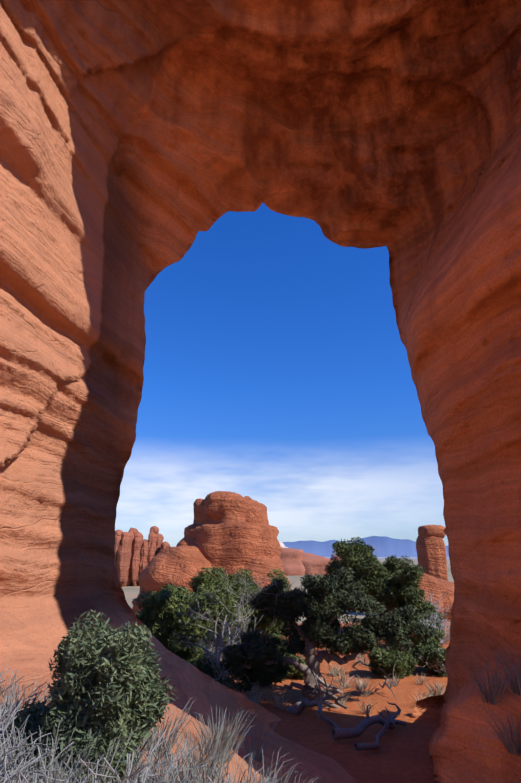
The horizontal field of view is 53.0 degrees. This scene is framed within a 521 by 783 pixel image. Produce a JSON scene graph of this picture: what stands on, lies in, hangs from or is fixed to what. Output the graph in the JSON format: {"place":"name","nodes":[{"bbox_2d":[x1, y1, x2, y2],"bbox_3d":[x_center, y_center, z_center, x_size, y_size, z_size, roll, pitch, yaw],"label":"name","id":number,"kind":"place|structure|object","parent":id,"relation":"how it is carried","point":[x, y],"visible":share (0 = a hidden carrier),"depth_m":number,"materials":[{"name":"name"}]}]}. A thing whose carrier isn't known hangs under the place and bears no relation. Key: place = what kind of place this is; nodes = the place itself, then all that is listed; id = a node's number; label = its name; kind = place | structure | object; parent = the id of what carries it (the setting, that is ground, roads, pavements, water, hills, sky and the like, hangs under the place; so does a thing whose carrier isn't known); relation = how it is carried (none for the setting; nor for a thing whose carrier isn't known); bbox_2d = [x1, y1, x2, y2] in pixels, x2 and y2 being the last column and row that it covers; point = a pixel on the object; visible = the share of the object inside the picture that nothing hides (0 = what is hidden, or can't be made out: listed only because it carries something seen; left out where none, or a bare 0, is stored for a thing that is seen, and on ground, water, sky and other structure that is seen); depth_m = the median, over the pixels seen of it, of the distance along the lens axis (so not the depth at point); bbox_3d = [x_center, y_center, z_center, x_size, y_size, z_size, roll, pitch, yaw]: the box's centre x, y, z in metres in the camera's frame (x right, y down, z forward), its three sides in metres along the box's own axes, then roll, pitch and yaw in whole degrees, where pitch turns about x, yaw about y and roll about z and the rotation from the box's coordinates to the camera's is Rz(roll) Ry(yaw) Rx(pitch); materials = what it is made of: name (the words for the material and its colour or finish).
{"place":"outdoors","nodes":[
{"label":"outdoors","id":0,"kind":"place"},
{"bbox_2d":[115,202,447,546],"label":"sky","id":1,"kind":"structure","parent":0,"point":[277,371],"materials":[{"name":"blue"}]},
{"bbox_2d":[122,557,453,782],"bbox_3d":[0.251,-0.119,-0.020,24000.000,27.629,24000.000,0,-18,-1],"label":"terrain","id":2,"kind":"structure","parent":0,"point":[401,755],"depth_m":12.30,"materials":[{"name":"orange sand"}]},
{"bbox_2d":[0,685,48,782],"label":"sage","id":3,"kind":"object","parent":2,"relation":"on","point":[5,762],"visible":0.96,"depth_m":2.81,"materials":[{"name":"grey plant"}]},
{"bbox_2d":[0,664,53,772],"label":"dry grass","id":4,"kind":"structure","parent":2,"relation":"on","point":[11,697],"depth_m":4.69,"materials":[{"name":"grey plant"}]},
{"bbox_2d":[0,722,73,781],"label":"sage","id":5,"kind":"object","parent":2,"relation":"on","point":[11,773],"visible":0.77,"depth_m":3.43,"materials":[{"name":"grey plant"}]},
{"bbox_2d":[0,689,103,782],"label":"dry grass","id":6,"kind":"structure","parent":2,"relation":"on","point":[9,749],"depth_m":3.64,"materials":[{"name":"grey plant"}]},
{"bbox_2d":[3,609,177,782],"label":"juniper bush","id":7,"kind":"object","parent":2,"relation":"on","point":[109,681],"visible":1,"depth_m":4.23,"materials":[{"name":"green plant"}]},
{"bbox_2d":[17,714,189,782],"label":"sage","id":8,"kind":"object","parent":2,"relation":"on","point":[129,776],"visible":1,"depth_m":2.83,"materials":[{"name":"grey plant"}]},
{"bbox_2d":[124,743,154,780],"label":"dry grass","id":9,"kind":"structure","parent":2,"relation":"on","point":[143,761],"depth_m":4.84,"materials":[{"name":"grey plant"}]},
{"bbox_2d":[135,605,147,623],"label":"shrub","id":10,"kind":"object","parent":2,"relation":"on","point":[140,617],"depth_m":18.05,"materials":[{"name":"green plant"}]},
{"bbox_2d":[114,526,169,586],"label":"rock fins","id":11,"kind":"object","parent":2,"relation":"on","point":[135,553],"visible":0.6,"depth_m":137.70,"materials":[{"name":"stone"}]},
{"bbox_2d":[0,715,317,782],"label":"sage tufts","id":12,"kind":"object","parent":2,"relation":"on","point":[137,775],"visible":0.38,"depth_m":4.57,"materials":[{"name":"grey plant"}]},
{"bbox_2d":[123,733,228,782],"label":"sage","id":13,"kind":"object","parent":2,"relation":"on","point":[167,772],"visible":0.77,"depth_m":4.00,"materials":[{"name":"grey plant"}]},
{"bbox_2d":[171,649,190,658],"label":"shrub trunk","id":14,"kind":"object","parent":2,"relation":"on","point":[180,653],"visible":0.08,"depth_m":16.40,"materials":[{"name":"green plant"}]},
{"bbox_2d":[132,583,235,659],"bbox_3d":[-2.478,7.891,16.834,3.477,3.242,2.522,-6,-19,20],"label":"juniper tree","id":15,"kind":"object","parent":2,"relation":"on","point":[160,611],"visible":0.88,"depth_m":16.44,"materials":[{"name":"green plant"}]},
{"bbox_2d":[177,648,228,684],"bbox_3d":[-1.898,8.395,15.703,1.916,1.141,2.035,0,-18,-1],"label":"shrub","id":16,"kind":"object","parent":2,"relation":"on","point":[198,664],"visible":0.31,"depth_m":15.50,"materials":[{"name":"green plant"}]},
{"bbox_2d":[132,491,290,615],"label":"dome rock","id":17,"kind":"object","parent":2,"relation":"on","point":[231,532],"visible":0.4,"depth_m":54.62,"materials":[{"name":"stone"}]},
{"bbox_2d":[206,634,223,660],"bbox_3d":[-2.003,8.517,16.892,2.572,1.464,1.860,-6,-19,19],"label":"dead brush","id":18,"kind":"object","parent":2,"relation":"on","point":[214,649],"visible":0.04,"depth_m":16.91,"materials":[{"name":"grey plant"}]},
{"bbox_2d":[179,566,262,660],"bbox_3d":[-1.733,8.080,18.633,3.707,3.514,3.199,0,-18,-1],"label":"bush","id":19,"kind":"object","parent":2,"relation":"on","point":[201,582],"visible":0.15,"depth_m":18.31,"materials":[{"name":"green plant"}]},
{"bbox_2d":[172,571,292,685],"bbox_3d":[-0.818,6.987,15.146,3.198,3.400,4.528,7,-19,-21],"label":"bare shrub","id":20,"kind":"object","parent":2,"relation":"on","point":[216,660],"visible":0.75,"depth_m":15.34,"materials":[{"name":"grey plant"}]},
{"bbox_2d":[0,0,520,782],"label":"arch","id":21,"kind":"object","parent":2,"relation":"on","point":[142,142],"visible":0.85,"depth_m":12.11,"materials":[{"name":"stone"}]},
{"bbox_2d":[0,644,520,782],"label":"dry grass","id":22,"kind":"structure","parent":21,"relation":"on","point":[218,744],"depth_m":5.52,"materials":[{"name":"dry grass"}]},
{"bbox_2d":[232,568,290,636],"bbox_3d":[-0.101,8.421,19.588,2.667,3.425,3.700,0,-18,-1],"label":"juniper tree","id":23,"kind":"object","parent":2,"relation":"on","point":[264,623],"visible":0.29,"depth_m":19.27,"materials":[{"name":"green plant"}]},
{"bbox_2d":[269,631,307,679],"bbox_3d":[0.574,8.533,16.924,2.216,1.436,2.564,0,-18,-1],"label":"shrub","id":24,"kind":"object","parent":2,"relation":"on","point":[296,674],"visible":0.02,"depth_m":16.45,"materials":[{"name":"green plant"}]},
{"bbox_2d":[280,547,340,575],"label":"rock formation","id":25,"kind":"object","parent":2,"relation":"on","point":[297,562],"visible":0.17,"depth_m":209.40,"materials":[{"name":"stone"}]},
{"bbox_2d":[279,541,335,557],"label":"mesa cap rock","id":26,"kind":"object","parent":25,"relation":"on","point":[283,546],"visible":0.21,"depth_m":229.84,"materials":[{"name":"beige"}]},
{"bbox_2d":[219,566,436,708],"bbox_3d":[1.837,6.674,14.179,5.962,3.715,2.010,-2,-18,7],"label":"juniper tree","id":27,"kind":"object","parent":2,"relation":"on","point":[323,604],"visible":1,"depth_m":14.06,"materials":[{"name":"green plant"}]},
{"bbox_2d":[286,654,406,750],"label":"dead wood logs","id":28,"kind":"object","parent":2,"relation":"on","point":[358,730],"visible":0.88,"depth_m":11.38,"materials":[{"name":"grey wood"}]},
{"bbox_2d":[324,537,426,617],"bbox_3d":[5.258,9.117,24.726,5.010,4.391,3.246,-6,-19,19],"label":"juniper tree","id":29,"kind":"object","parent":2,"relation":"on","point":[389,584],"visible":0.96,"depth_m":23.97,"materials":[{"name":"green plant"}]},
{"bbox_2d":[367,646,419,678],"bbox_3d":[4.281,8.685,16.747,1.670,1.006,1.506,0,-18,-1],"label":"shrub","id":30,"kind":"object","parent":2,"relation":"on","point":[385,660],"visible":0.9,"depth_m":16.44,"materials":[{"name":"green plant"}]},
{"bbox_2d":[383,615,445,649],"bbox_3d":[5.819,9.410,20.190,2.168,1.363,2.371,0,-18,-1],"label":"shrub","id":31,"kind":"object","parent":2,"relation":"on","point":[439,634],"visible":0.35,"depth_m":19.62,"materials":[{"name":"green plant"}]},
{"bbox_2d":[394,600,445,629],"bbox_3d":[6.897,9.942,22.998,2.117,1.518,2.578,0,-18,-1],"label":"shrub","id":32,"kind":"object","parent":2,"relation":"on","point":[427,609],"visible":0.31,"depth_m":22.58,"materials":[{"name":"green plant"}]},
{"bbox_2d":[389,525,453,621],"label":"rock tower","id":33,"kind":"structure","parent":2,"relation":"on","point":[431,552],"depth_m":65.12,"materials":[{"name":"stone"}]},
{"bbox_2d":[406,636,446,676],"bbox_3d":[5.711,8.750,17.227,1.783,1.193,1.556,0,-18,-1],"label":"shrub","id":34,"kind":"object","parent":2,"relation":"on","point":[426,648],"visible":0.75,"depth_m":16.96,"materials":[{"name":"green plant"}]},
{"bbox_2d":[415,649,445,675],"bbox_3d":[5.807,8.761,16.839,1.398,0.895,1.302,9,-20,-27],"label":"dead brush","id":35,"kind":"object","parent":2,"relation":"on","point":[442,668],"visible":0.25,"depth_m":16.69,"materials":[{"name":"grey plant"}]},
{"bbox_2d":[417,614,447,643],"bbox_3d":[6.513,9.468,20.444,1.340,1.408,1.598,0,-18,-1],"label":"dead brush","id":36,"kind":"object","parent":2,"relation":"on","point":[443,641],"visible":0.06,"depth_m":20.28,"materials":[{"name":"grey plant"}]},
{"bbox_2d":[420,591,450,615],"bbox_3d":[7.623,10.096,24.202,1.905,1.849,2.493,11,-20,-30],"label":"dead brush","id":37,"kind":"object","parent":2,"relation":"on","point":[439,606],"visible":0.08,"depth_m":24.18,"materials":[{"name":"grey plant"}]},
{"bbox_2d":[423,612,450,643],"bbox_3d":[7.432,9.744,21.445,1.604,1.288,1.890,15,-23,-40],"label":"dead brush","id":38,"kind":"object","parent":2,"relation":"on","point":[443,628],"visible":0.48,"depth_m":21.40,"materials":[{"name":"grey plant"}]},
{"bbox_2d":[237,641,446,713],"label":"dry grass","id":39,"kind":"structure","parent":0,"point":[334,672],"depth_m":14.62,"materials":[{"name":"beige plant"}]},
{"bbox_2d":[282,536,448,556],"bbox_3d":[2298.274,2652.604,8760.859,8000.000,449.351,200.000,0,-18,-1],"label":"distant mountains","id":40,"kind":"structure","parent":0,"point":[385,545],"depth_m":8801.14,"materials":[{"name":"blue stone"}]}
]}

